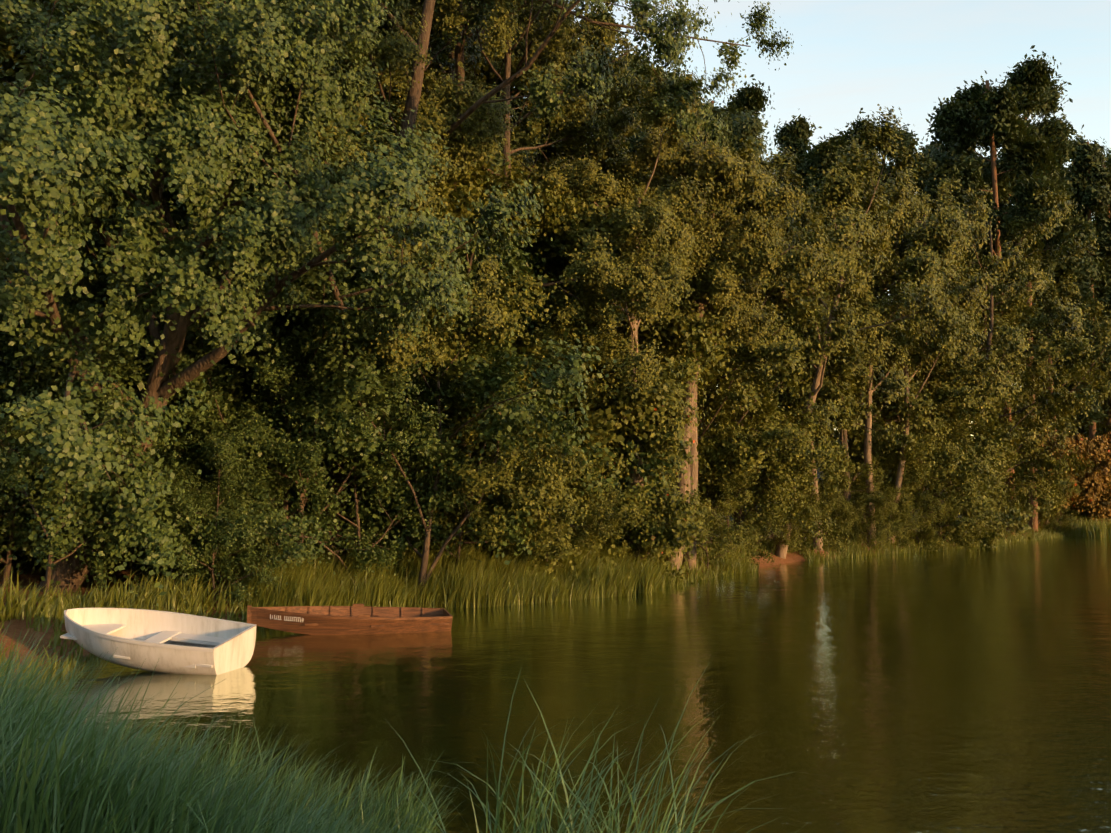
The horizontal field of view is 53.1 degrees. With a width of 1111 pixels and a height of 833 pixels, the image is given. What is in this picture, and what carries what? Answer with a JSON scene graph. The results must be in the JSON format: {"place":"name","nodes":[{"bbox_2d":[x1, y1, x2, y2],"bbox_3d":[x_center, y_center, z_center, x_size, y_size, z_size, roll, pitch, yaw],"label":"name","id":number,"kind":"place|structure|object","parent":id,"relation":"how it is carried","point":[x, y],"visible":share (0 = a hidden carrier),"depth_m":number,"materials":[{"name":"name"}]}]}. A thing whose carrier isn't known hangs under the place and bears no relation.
{"place":"outdoors","nodes":[
{"label":"outdoors","id":0,"kind":"place"},
{"bbox_2d":[0,433,1099,680],"bbox_3d":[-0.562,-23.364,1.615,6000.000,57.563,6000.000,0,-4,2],"label":"terrain","id":1,"kind":"structure","parent":0,"point":[16,625],"depth_m":22.66,"materials":[{"name":"soil"}]},
{"bbox_2d":[0,260,114,550],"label":"bush","id":2,"kind":"object","parent":1,"relation":"on","point":[5,372],"visible":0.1,"depth_m":22.76,"materials":[{"name":"green plant"}]},
{"bbox_2d":[0,207,234,586],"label":"bush","id":3,"kind":"object","parent":1,"relation":"on","point":[12,520],"visible":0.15,"depth_m":21.08,"materials":[{"name":"green plant"}]},
{"bbox_2d":[2,0,240,554],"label":"broadleaf tree","id":4,"kind":"object","parent":1,"relation":"on","point":[117,228],"depth_m":23.60,"materials":[{"name":"green plant"}]},
{"bbox_2d":[0,257,297,583],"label":"tree","id":5,"kind":"object","parent":1,"relation":"on","point":[221,361],"depth_m":23.36,"materials":[{"name":"green plant"}]},
{"bbox_2d":[88,441,254,587],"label":"bush","id":6,"kind":"object","parent":1,"relation":"on","point":[242,501],"visible":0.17,"depth_m":22.23,"materials":[{"name":"green plant"}]},
{"bbox_2d":[0,189,347,587],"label":"tree","id":7,"kind":"object","parent":1,"relation":"on","point":[101,512],"visible":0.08,"depth_m":21.49,"materials":[{"name":"green plant"}]},
{"bbox_2d":[0,0,397,260],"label":"tree","id":8,"kind":"object","parent":1,"relation":"on","point":[22,60],"visible":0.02,"depth_m":24.87,"materials":[{"name":"green plant"}]},
{"bbox_2d":[143,396,263,579],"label":"bush","id":9,"kind":"object","parent":1,"relation":"on","point":[187,448],"visible":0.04,"depth_m":22.88,"materials":[{"name":"green plant"}]},
{"bbox_2d":[9,4,398,588],"bbox_3d":[-6.925,-2.712,26.290,9.641,14.078,10.092,1,-4,-12],"label":"tree","id":10,"kind":"object","parent":1,"relation":"on","point":[140,386],"visible":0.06,"depth_m":23.69,"materials":[{"name":"green plant"}]},
{"bbox_2d":[157,423,287,619],"bbox_3d":[-6.543,1.970,21.533,2.650,3.697,2.532,1,-4,-16],"label":"bush","id":11,"kind":"object","parent":1,"relation":"on","point":[240,529],"visible":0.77,"depth_m":21.15,"materials":[{"name":"green plant"}]},
{"bbox_2d":[0,0,480,605],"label":"tree","id":12,"kind":"object","parent":1,"relation":"on","point":[58,162],"visible":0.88,"depth_m":18.01,"materials":[{"name":"green plant"}]},
{"bbox_2d":[2,188,493,585],"bbox_3d":[-5.970,-0.342,23.612,10.273,9.023,7.388,1,-4,-19],"label":"tree","id":13,"kind":"object","parent":1,"relation":"on","point":[214,394],"visible":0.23,"depth_m":22.75,"materials":[{"name":"green plant"}]},
{"bbox_2d":[94,59,469,544],"bbox_3d":[-7.522,-3.284,29.023,10.522,15.365,11.015,3,-5,-33],"label":"tree","id":14,"kind":"object","parent":1,"relation":"on","point":[174,200],"depth_m":26.41,"materials":[{"name":"green plant"}]},
{"bbox_2d":[1,0,587,439],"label":"broadleaf tree","id":15,"kind":"object","parent":1,"relation":"on","point":[237,182],"visible":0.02,"depth_m":21.29,"materials":[{"name":"green plant"}]},
{"bbox_2d":[196,322,417,578],"bbox_3d":[-5.750,0.941,24.712,5.239,6.399,7.286,-1,-4,15],"label":"bush","id":16,"kind":"object","parent":1,"relation":"on","point":[269,374],"visible":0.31,"depth_m":23.16,"materials":[{"name":"green plant"}]},
{"bbox_2d":[163,222,453,584],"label":"tree","id":17,"kind":"object","parent":1,"relation":"on","point":[255,456],"visible":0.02,"depth_m":23.65,"materials":[{"name":"green plant"}]},
{"bbox_2d":[11,0,606,555],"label":"tree","id":18,"kind":"object","parent":1,"relation":"on","point":[33,6],"depth_m":23.20,"materials":[{"name":"green plant"}]},
{"bbox_2d":[183,333,476,587],"bbox_3d":[-4.425,1.140,23.576,7.004,6.151,5.036,3,-5,-35],"label":"bush","id":19,"kind":"object","parent":1,"relation":"on","point":[309,461],"visible":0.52,"depth_m":22.82,"materials":[{"name":"green plant"}]},
{"bbox_2d":[143,180,540,573],"bbox_3d":[-5.311,-0.991,27.732,9.091,11.104,12.642,-3,-5,37],"label":"tree","id":20,"kind":"object","parent":1,"relation":"on","point":[320,311],"visible":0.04,"depth_m":24.43,"materials":[{"name":"green plant"}]},
{"bbox_2d":[267,0,537,385],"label":"tree","id":21,"kind":"object","parent":1,"relation":"on","point":[444,55],"depth_m":31.42,"materials":[{"name":"green plant"}]},
{"bbox_2d":[134,0,717,331],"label":"broadleaf tree","id":22,"kind":"object","parent":1,"relation":"on","point":[403,51],"visible":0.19,"depth_m":29.11,"materials":[{"name":"green plant"}]},
{"bbox_2d":[238,229,616,585],"bbox_3d":[-2.910,0.226,24.553,7.531,9.319,8.764,2,-5,-26],"label":"tree","id":23,"kind":"object","parent":1,"relation":"on","point":[493,376],"visible":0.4,"depth_m":23.66,"materials":[{"name":"green plant"}]},
{"bbox_2d":[87,0,801,567],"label":"broadleaf tree","id":24,"kind":"object","parent":1,"relation":"on","point":[151,26],"visible":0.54,"depth_m":22.51,"materials":[{"name":"green plant"}]},
{"bbox_2d":[339,272,560,556],"bbox_3d":[-2.630,0.350,29.762,7.885,7.562,9.873,4,-6,-40],"label":"bush","id":25,"kind":"object","parent":1,"relation":"on","point":[469,418],"depth_m":25.48,"materials":[{"name":"green plant"}]},
{"bbox_2d":[236,531,670,613],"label":"sedge bank","id":26,"kind":"structure","parent":1,"relation":"on","point":[322,585],"depth_m":23.95,"materials":[{"name":"green plant"}]},
{"bbox_2d":[327,66,591,571],"bbox_3d":[-5.009,-2.672,32.309,13.994,14.879,12.026,-1,-4,16],"label":"tree","id":27,"kind":"object","parent":1,"relation":"on","point":[474,275],"depth_m":27.51,"materials":[{"name":"green plant"}]},
{"bbox_2d":[309,149,617,521],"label":"tree","id":28,"kind":"object","parent":1,"relation":"on","point":[529,296],"visible":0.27,"depth_m":26.46,"materials":[{"name":"green plant"}]},
{"bbox_2d":[363,342,599,568],"bbox_3d":[-1.923,0.990,25.372,5.316,5.994,5.699,1,-4,-17],"label":"bush","id":29,"kind":"object","parent":1,"relation":"on","point":[494,475],"visible":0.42,"depth_m":24.06,"materials":[{"name":"green plant"}]},
{"bbox_2d":[400,380,584,553],"bbox_3d":[-1.631,1.333,27.087,5.028,5.288,4.690,-1,-4,10],"label":"bush","id":30,"kind":"object","parent":1,"relation":"on","point":[525,475],"visible":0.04,"depth_m":25.70,"materials":[{"name":"green plant"}]},
{"bbox_2d":[284,113,706,566],"bbox_3d":[-3.302,-1.308,29.888,11.654,12.391,10.015,3,-5,-35],"label":"tree","id":31,"kind":"object","parent":1,"relation":"on","point":[645,467],"visible":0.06,"depth_m":28.64,"materials":[{"name":"green plant"}]},
{"bbox_2d":[385,0,605,129],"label":"tree","id":32,"kind":"object","parent":1,"relation":"on","point":[517,49],"visible":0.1,"depth_m":38.73,"materials":[{"name":"green plant"}]},
{"bbox_2d":[326,0,674,246],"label":"broadleaf tree","id":33,"kind":"object","parent":1,"relation":"on","point":[562,35],"visible":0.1,"depth_m":30.80,"materials":[{"name":"green plant"}]},
{"bbox_2d":[305,0,696,559],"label":"broadleaf tree","id":34,"kind":"object","parent":1,"relation":"on","point":[467,148],"visible":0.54,"depth_m":26.06,"materials":[{"name":"green plant"}]},
{"bbox_2d":[0,521,1080,704],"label":"bank grass","id":35,"kind":"structure","parent":1,"relation":"on","point":[144,597],"depth_m":20.14,"materials":[{"name":"green plant"}]},
{"bbox_2d":[0,308,230,598],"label":"bush","id":36,"kind":"object","parent":35,"relation":"on","point":[14,466],"visible":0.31,"depth_m":20.42,"materials":[{"name":"green plant"}]},
{"bbox_2d":[763,104,974,558],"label":"broadleaf tree","id":37,"kind":"object","parent":35,"relation":"on","point":[849,232],"visible":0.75,"depth_m":39.43,"materials":[{"name":"green plant"}]},
{"bbox_2d":[515,128,598,403],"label":"tree","id":38,"kind":"object","parent":1,"relation":"on","point":[550,150],"depth_m":33.48,"materials":[{"name":"green plant"}]},
{"bbox_2d":[477,227,645,554],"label":"tree","id":39,"kind":"object","parent":1,"relation":"on","point":[529,343],"visible":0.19,"depth_m":28.23,"materials":[{"name":"green plant"}]},
{"bbox_2d":[487,439,644,572],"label":"bush","id":40,"kind":"object","parent":1,"relation":"on","point":[546,546],"visible":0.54,"depth_m":25.89,"materials":[{"name":"green plant"}]},
{"bbox_2d":[406,77,733,546],"bbox_3d":[-1.233,-2.906,31.683,11.578,14.503,9.203,-3,-5,37],"label":"tree","id":41,"kind":"object","parent":1,"relation":"on","point":[577,232],"visible":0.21,"depth_m":30.08,"materials":[{"name":"green plant"}]},
{"bbox_2d":[533,3,640,243],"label":"tree","id":42,"kind":"object","parent":1,"relation":"on","point":[598,17],"visible":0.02,"depth_m":41.86,"materials":[{"name":"green plant"}]},
{"bbox_2d":[385,662,825,832],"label":"reed clump","id":43,"kind":"object","parent":1,"relation":"on","point":[563,825],"visible":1,"depth_m":5.79,"materials":[{"name":"green plant"}]},
{"bbox_2d":[478,171,744,580],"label":"broadleaf tree","id":44,"kind":"object","parent":1,"relation":"on","point":[594,429],"visible":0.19,"depth_m":28.80,"materials":[{"name":"green plant"}]},
{"bbox_2d":[514,324,715,583],"bbox_3d":[0.931,0.942,30.606,8.654,8.493,6.605,1,-4,-12],"label":"bush","id":45,"kind":"object","parent":1,"relation":"on","point":[675,531],"visible":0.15,"depth_m":28.64,"materials":[{"name":"green plant"}]},
{"bbox_2d":[528,68,720,565],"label":"broadleaf tree","id":46,"kind":"object","parent":1,"relation":"on","point":[638,282],"visible":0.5,"depth_m":28.08,"materials":[{"name":"green plant"}]},
{"bbox_2d":[571,503,681,565],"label":"bush","id":47,"kind":"object","parent":1,"relation":"on","point":[648,545],"visible":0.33,"depth_m":28.77,"materials":[{"name":"green plant"}]},
{"bbox_2d":[561,363,714,571],"bbox_3d":[1.813,1.444,30.145,5.044,5.840,4.801,0,-4,2],"label":"bush","id":48,"kind":"object","parent":1,"relation":"on","point":[671,498],"visible":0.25,"depth_m":29.03,"materials":[{"name":"green plant"}]},
{"bbox_2d":[526,155,755,492],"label":"tree","id":49,"kind":"object","parent":1,"relation":"on","point":[719,343],"visible":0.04,"depth_m":32.82,"materials":[{"name":"green plant"}]},
{"bbox_2d":[616,41,706,146],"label":"tree","id":50,"kind":"object","parent":1,"relation":"on","point":[635,58],"visible":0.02,"depth_m":59.66,"materials":[{"name":"green plant"}]},
{"bbox_2d":[564,147,785,499],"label":"tree","id":51,"kind":"object","parent":1,"relation":"on","point":[766,406],"visible":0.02,"depth_m":37.76,"materials":[{"name":"green plant"}]},
{"bbox_2d":[533,133,829,486],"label":"tree","id":52,"kind":"object","parent":1,"relation":"on","point":[783,352],"visible":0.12,"depth_m":34.84,"materials":[{"name":"green plant"}]},
{"bbox_2d":[642,97,741,537],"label":"tree","id":53,"kind":"object","parent":1,"relation":"on","point":[722,115],"visible":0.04,"depth_m":47.86,"materials":[{"name":"green plant"}]},
{"bbox_2d":[618,139,791,570],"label":"broadleaf tree","id":54,"kind":"object","parent":1,"relation":"on","point":[735,256],"visible":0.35,"depth_m":31.87,"materials":[{"name":"green plant"}]},
{"bbox_2d":[673,468,756,545],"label":"bush","id":55,"kind":"object","parent":1,"relation":"on","point":[714,490],"visible":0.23,"depth_m":37.71,"materials":[{"name":"green plant"}]},
{"bbox_2d":[669,74,771,157],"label":"tree","id":56,"kind":"object","parent":1,"relation":"on","point":[746,98],"visible":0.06,"depth_m":64.25,"materials":[{"name":"green plant"}]},
{"bbox_2d":[619,125,839,571],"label":"broadleaf tree","id":57,"kind":"object","parent":1,"relation":"on","point":[717,171],"visible":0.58,"depth_m":30.99,"materials":[{"name":"green plant"}]},
{"bbox_2d":[671,466,792,575],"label":"bush","id":58,"kind":"object","parent":1,"relation":"on","point":[741,539],"visible":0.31,"depth_m":33.16,"materials":[{"name":"green plant"}]},
{"bbox_2d":[728,106,789,510],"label":"tree","id":59,"kind":"object","parent":1,"relation":"on","point":[752,124],"visible":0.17,"depth_m":57.84,"materials":[{"name":"green plant"}]},
{"bbox_2d":[654,176,865,546],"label":"broadleaf tree","id":60,"kind":"object","parent":1,"relation":"on","point":[825,410],"visible":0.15,"depth_m":40.84,"materials":[{"name":"green plant"}]},
{"bbox_2d":[697,393,850,550],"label":"bush","id":61,"kind":"object","parent":1,"relation":"on","point":[776,467],"visible":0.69,"depth_m":35.70,"materials":[{"name":"green plant"}]},
{"bbox_2d":[744,492,804,555],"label":"bush","id":62,"kind":"object","parent":1,"relation":"on","point":[794,534],"visible":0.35,"depth_m":39.83,"materials":[{"name":"green plant"}]},
{"bbox_2d":[730,492,837,540],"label":"bush","id":63,"kind":"object","parent":1,"relation":"on","point":[821,505],"visible":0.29,"depth_m":42.40,"materials":[{"name":"green plant"}]},
{"bbox_2d":[721,368,854,557],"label":"bush","id":64,"kind":"object","parent":1,"relation":"on","point":[807,486],"visible":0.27,"depth_m":40.61,"materials":[{"name":"green plant"}]},
{"bbox_2d":[697,189,880,504],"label":"tree","id":65,"kind":"object","parent":1,"relation":"on","point":[823,390],"visible":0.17,"depth_m":41.82,"materials":[{"name":"green plant"}]},
{"bbox_2d":[767,109,821,495],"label":"tree","id":66,"kind":"object","parent":1,"relation":"on","point":[795,134],"visible":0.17,"depth_m":71.31,"materials":[{"name":"green plant"}]},
{"bbox_2d":[727,162,866,550],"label":"broadleaf tree","id":67,"kind":"object","parent":1,"relation":"on","point":[804,218],"visible":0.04,"depth_m":44.10,"materials":[{"name":"green plant"}]},
{"bbox_2d":[777,129,878,533],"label":"tree","id":68,"kind":"object","parent":1,"relation":"on","point":[823,154],"visible":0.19,"depth_m":53.83,"materials":[{"name":"green plant"}]},
{"bbox_2d":[801,488,857,554],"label":"bush","id":69,"kind":"object","parent":1,"relation":"on","point":[844,512],"visible":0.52,"depth_m":44.47,"materials":[{"name":"green plant"}]},
{"bbox_2d":[776,108,888,240],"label":"tree","id":70,"kind":"object","parent":1,"relation":"on","point":[803,165],"visible":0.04,"depth_m":63.90,"materials":[{"name":"green plant"}]},
{"bbox_2d":[797,463,869,537],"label":"bush","id":71,"kind":"object","parent":1,"relation":"on","point":[846,484],"visible":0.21,"depth_m":45.86,"materials":[{"name":"green plant"}]},
{"bbox_2d":[808,448,895,528],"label":"bush","id":72,"kind":"object","parent":1,"relation":"on","point":[869,497],"visible":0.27,"depth_m":46.32,"materials":[{"name":"green plant"}]},
{"bbox_2d":[726,132,982,542],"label":"broadleaf tree","id":73,"kind":"object","parent":1,"relation":"on","point":[899,383],"visible":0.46,"depth_m":46.09,"materials":[{"name":"green plant"}]},
{"bbox_2d":[827,485,923,551],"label":"bush","id":74,"kind":"object","parent":1,"relation":"on","point":[859,525],"visible":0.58,"depth_m":45.32,"materials":[{"name":"green plant"}]},
{"bbox_2d":[818,440,933,549],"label":"bush","id":75,"kind":"object","parent":1,"relation":"on","point":[863,475],"visible":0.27,"depth_m":47.66,"materials":[{"name":"green plant"}]},
{"bbox_2d":[819,172,951,545],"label":"broadleaf tree","id":76,"kind":"object","parent":1,"relation":"on","point":[870,335],"visible":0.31,"depth_m":45.76,"materials":[{"name":"green plant"}]},
{"bbox_2d":[835,117,940,298],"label":"tree","id":77,"kind":"object","parent":1,"relation":"on","point":[927,165],"visible":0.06,"depth_m":62.43,"materials":[{"name":"green plant"}]},
{"bbox_2d":[807,261,1003,515],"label":"tree","id":78,"kind":"object","parent":1,"relation":"on","point":[947,390],"visible":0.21,"depth_m":49.35,"materials":[{"name":"green plant"}]},
{"bbox_2d":[809,222,1016,528],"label":"tree","id":79,"kind":"object","parent":1,"relation":"on","point":[966,273],"visible":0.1,"depth_m":51.77,"materials":[{"name":"green plant"}]},
{"bbox_2d":[878,464,958,548],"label":"bush","id":80,"kind":"object","parent":1,"relation":"on","point":[930,499],"visible":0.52,"depth_m":48.66,"materials":[{"name":"green plant"}]},
{"bbox_2d":[850,163,990,543],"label":"broadleaf tree","id":81,"kind":"object","parent":1,"relation":"on","point":[947,245],"visible":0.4,"depth_m":47.00,"materials":[{"name":"green plant"}]},
{"bbox_2d":[834,362,1017,539],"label":"bush","id":82,"kind":"object","parent":1,"relation":"on","point":[977,466],"visible":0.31,"depth_m":50.52,"materials":[{"name":"green plant"}]},
{"bbox_2d":[817,304,1040,548],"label":"bush","id":83,"kind":"object","parent":1,"relation":"on","point":[917,405],"visible":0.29,"depth_m":50.11,"materials":[{"name":"green plant"}]},
{"bbox_2d":[852,414,1005,551],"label":"bush","id":84,"kind":"object","parent":1,"relation":"on","point":[886,460],"visible":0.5,"depth_m":48.50,"materials":[{"name":"green plant"}]},
{"bbox_2d":[910,144,989,384],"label":"tree","id":85,"kind":"object","parent":1,"relation":"on","point":[936,153],"visible":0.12,"depth_m":68.32,"materials":[{"name":"green plant"}]},
{"bbox_2d":[854,174,1101,537],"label":"broadleaf tree","id":86,"kind":"object","parent":1,"relation":"on","point":[976,284],"visible":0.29,"depth_m":51.74,"materials":[{"name":"green plant"}]},
{"bbox_2d":[916,259,1044,524],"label":"tree","id":87,"kind":"object","parent":1,"relation":"on","point":[1009,312],"visible":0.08,"depth_m":61.05,"materials":[{"name":"green plant"}]},
{"bbox_2d":[887,175,1098,527],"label":"broadleaf tree","id":88,"kind":"object","parent":1,"relation":"on","point":[1070,320],"visible":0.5,"depth_m":56.32,"materials":[{"name":"green plant"}]},
{"bbox_2d":[921,45,1067,535],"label":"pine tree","id":89,"kind":"object","parent":1,"relation":"on","point":[963,119],"visible":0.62,"depth_m":62.09,"materials":[{"name":"green plant"}]},
{"bbox_2d":[886,248,1109,509],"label":"tree","id":90,"kind":"object","parent":1,"relation":"on","point":[1045,346],"visible":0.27,"depth_m":57.42,"materials":[{"name":"green plant"}]},
{"bbox_2d":[957,404,1066,529],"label":"bush","id":91,"kind":"object","parent":1,"relation":"on","point":[1029,480],"visible":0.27,"depth_m":58.94,"materials":[{"name":"green plant"}]},
{"bbox_2d":[969,69,1100,534],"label":"pine tree","id":92,"kind":"object","parent":1,"relation":"on","point":[1059,130],"visible":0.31,"depth_m":65.60,"materials":[{"name":"green plant"}]},
{"bbox_2d":[974,270,1110,522],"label":"tree","id":93,"kind":"object","parent":1,"relation":"on","point":[1098,377],"visible":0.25,"depth_m":69.69,"materials":[{"name":"green plant"}]},
{"bbox_2d":[1004,471,1084,524],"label":"bush","id":94,"kind":"object","parent":1,"relation":"on","point":[1064,481],"visible":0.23,"depth_m":65.61,"materials":[{"name":"green plant"}]},
{"bbox_2d":[1003,119,1110,528],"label":"pine tree","id":95,"kind":"object","parent":1,"relation":"on","point":[1081,269],"visible":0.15,"depth_m":69.36,"materials":[{"name":"green plant"}]},
{"bbox_2d":[1012,418,1110,531],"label":"bush","id":96,"kind":"object","parent":1,"relation":"on","point":[1093,485],"visible":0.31,"depth_m":66.94,"materials":[{"name":"orange plant"}]},
{"bbox_2d":[1040,135,1110,439],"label":"pine tree","id":97,"kind":"object","parent":1,"relation":"on","point":[1091,174],"visible":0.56,"depth_m":73.65,"materials":[{"name":"green plant"}]},
{"bbox_2d":[1062,436,1110,522],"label":"bush","id":98,"kind":"object","parent":1,"relation":"on","point":[1100,509],"visible":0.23,"depth_m":70.39,"materials":[{"name":"orange plant"}]},
{"bbox_2d":[14,536,1110,832],"bbox_3d":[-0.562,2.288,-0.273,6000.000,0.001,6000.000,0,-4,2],"label":"lake water","id":99,"kind":"structure","parent":0,"point":[944,692],"depth_m":12.81,"materials":[{"name":"green liquid"}]},
{"bbox_2d":[60,608,256,674],"bbox_3d":[-5.566,3.080,15.194,2.605,0.836,1.316,-1,-4,13],"label":"white dinghy","id":100,"kind":"object","parent":99,"relation":"on","point":[177,643],"visible":0.96,"depth_m":15.22,"materials":[{"name":"white"}]},
{"bbox_2d":[0,617,463,832],"label":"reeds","id":101,"kind":"object","parent":99,"relation":"in","point":[59,773],"visible":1,"depth_m":4.94,"materials":[{"name":"green plant"}]},
{"bbox_2d":[247,604,452,634],"bbox_3d":[-3.561,3.521,19.239,3.440,0.579,1.280,1,-4,-15],"label":"rowboat","id":102,"kind":"object","parent":99,"relation":"on","point":[357,619],"visible":0.98,"depth_m":18.84,"materials":[{"name":"brown wood"}]},
{"bbox_2d":[1063,515,1110,537],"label":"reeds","id":103,"kind":"object","parent":99,"relation":"in","point":[1096,529],"visible":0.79,"depth_m":66.58,"materials":[{"name":"green plant"}]},
{"bbox_2d":[525,0,1110,435],"label":"sky","id":104,"kind":"structure","parent":0,"point":[853,55],"materials":[{"name":"blue"}]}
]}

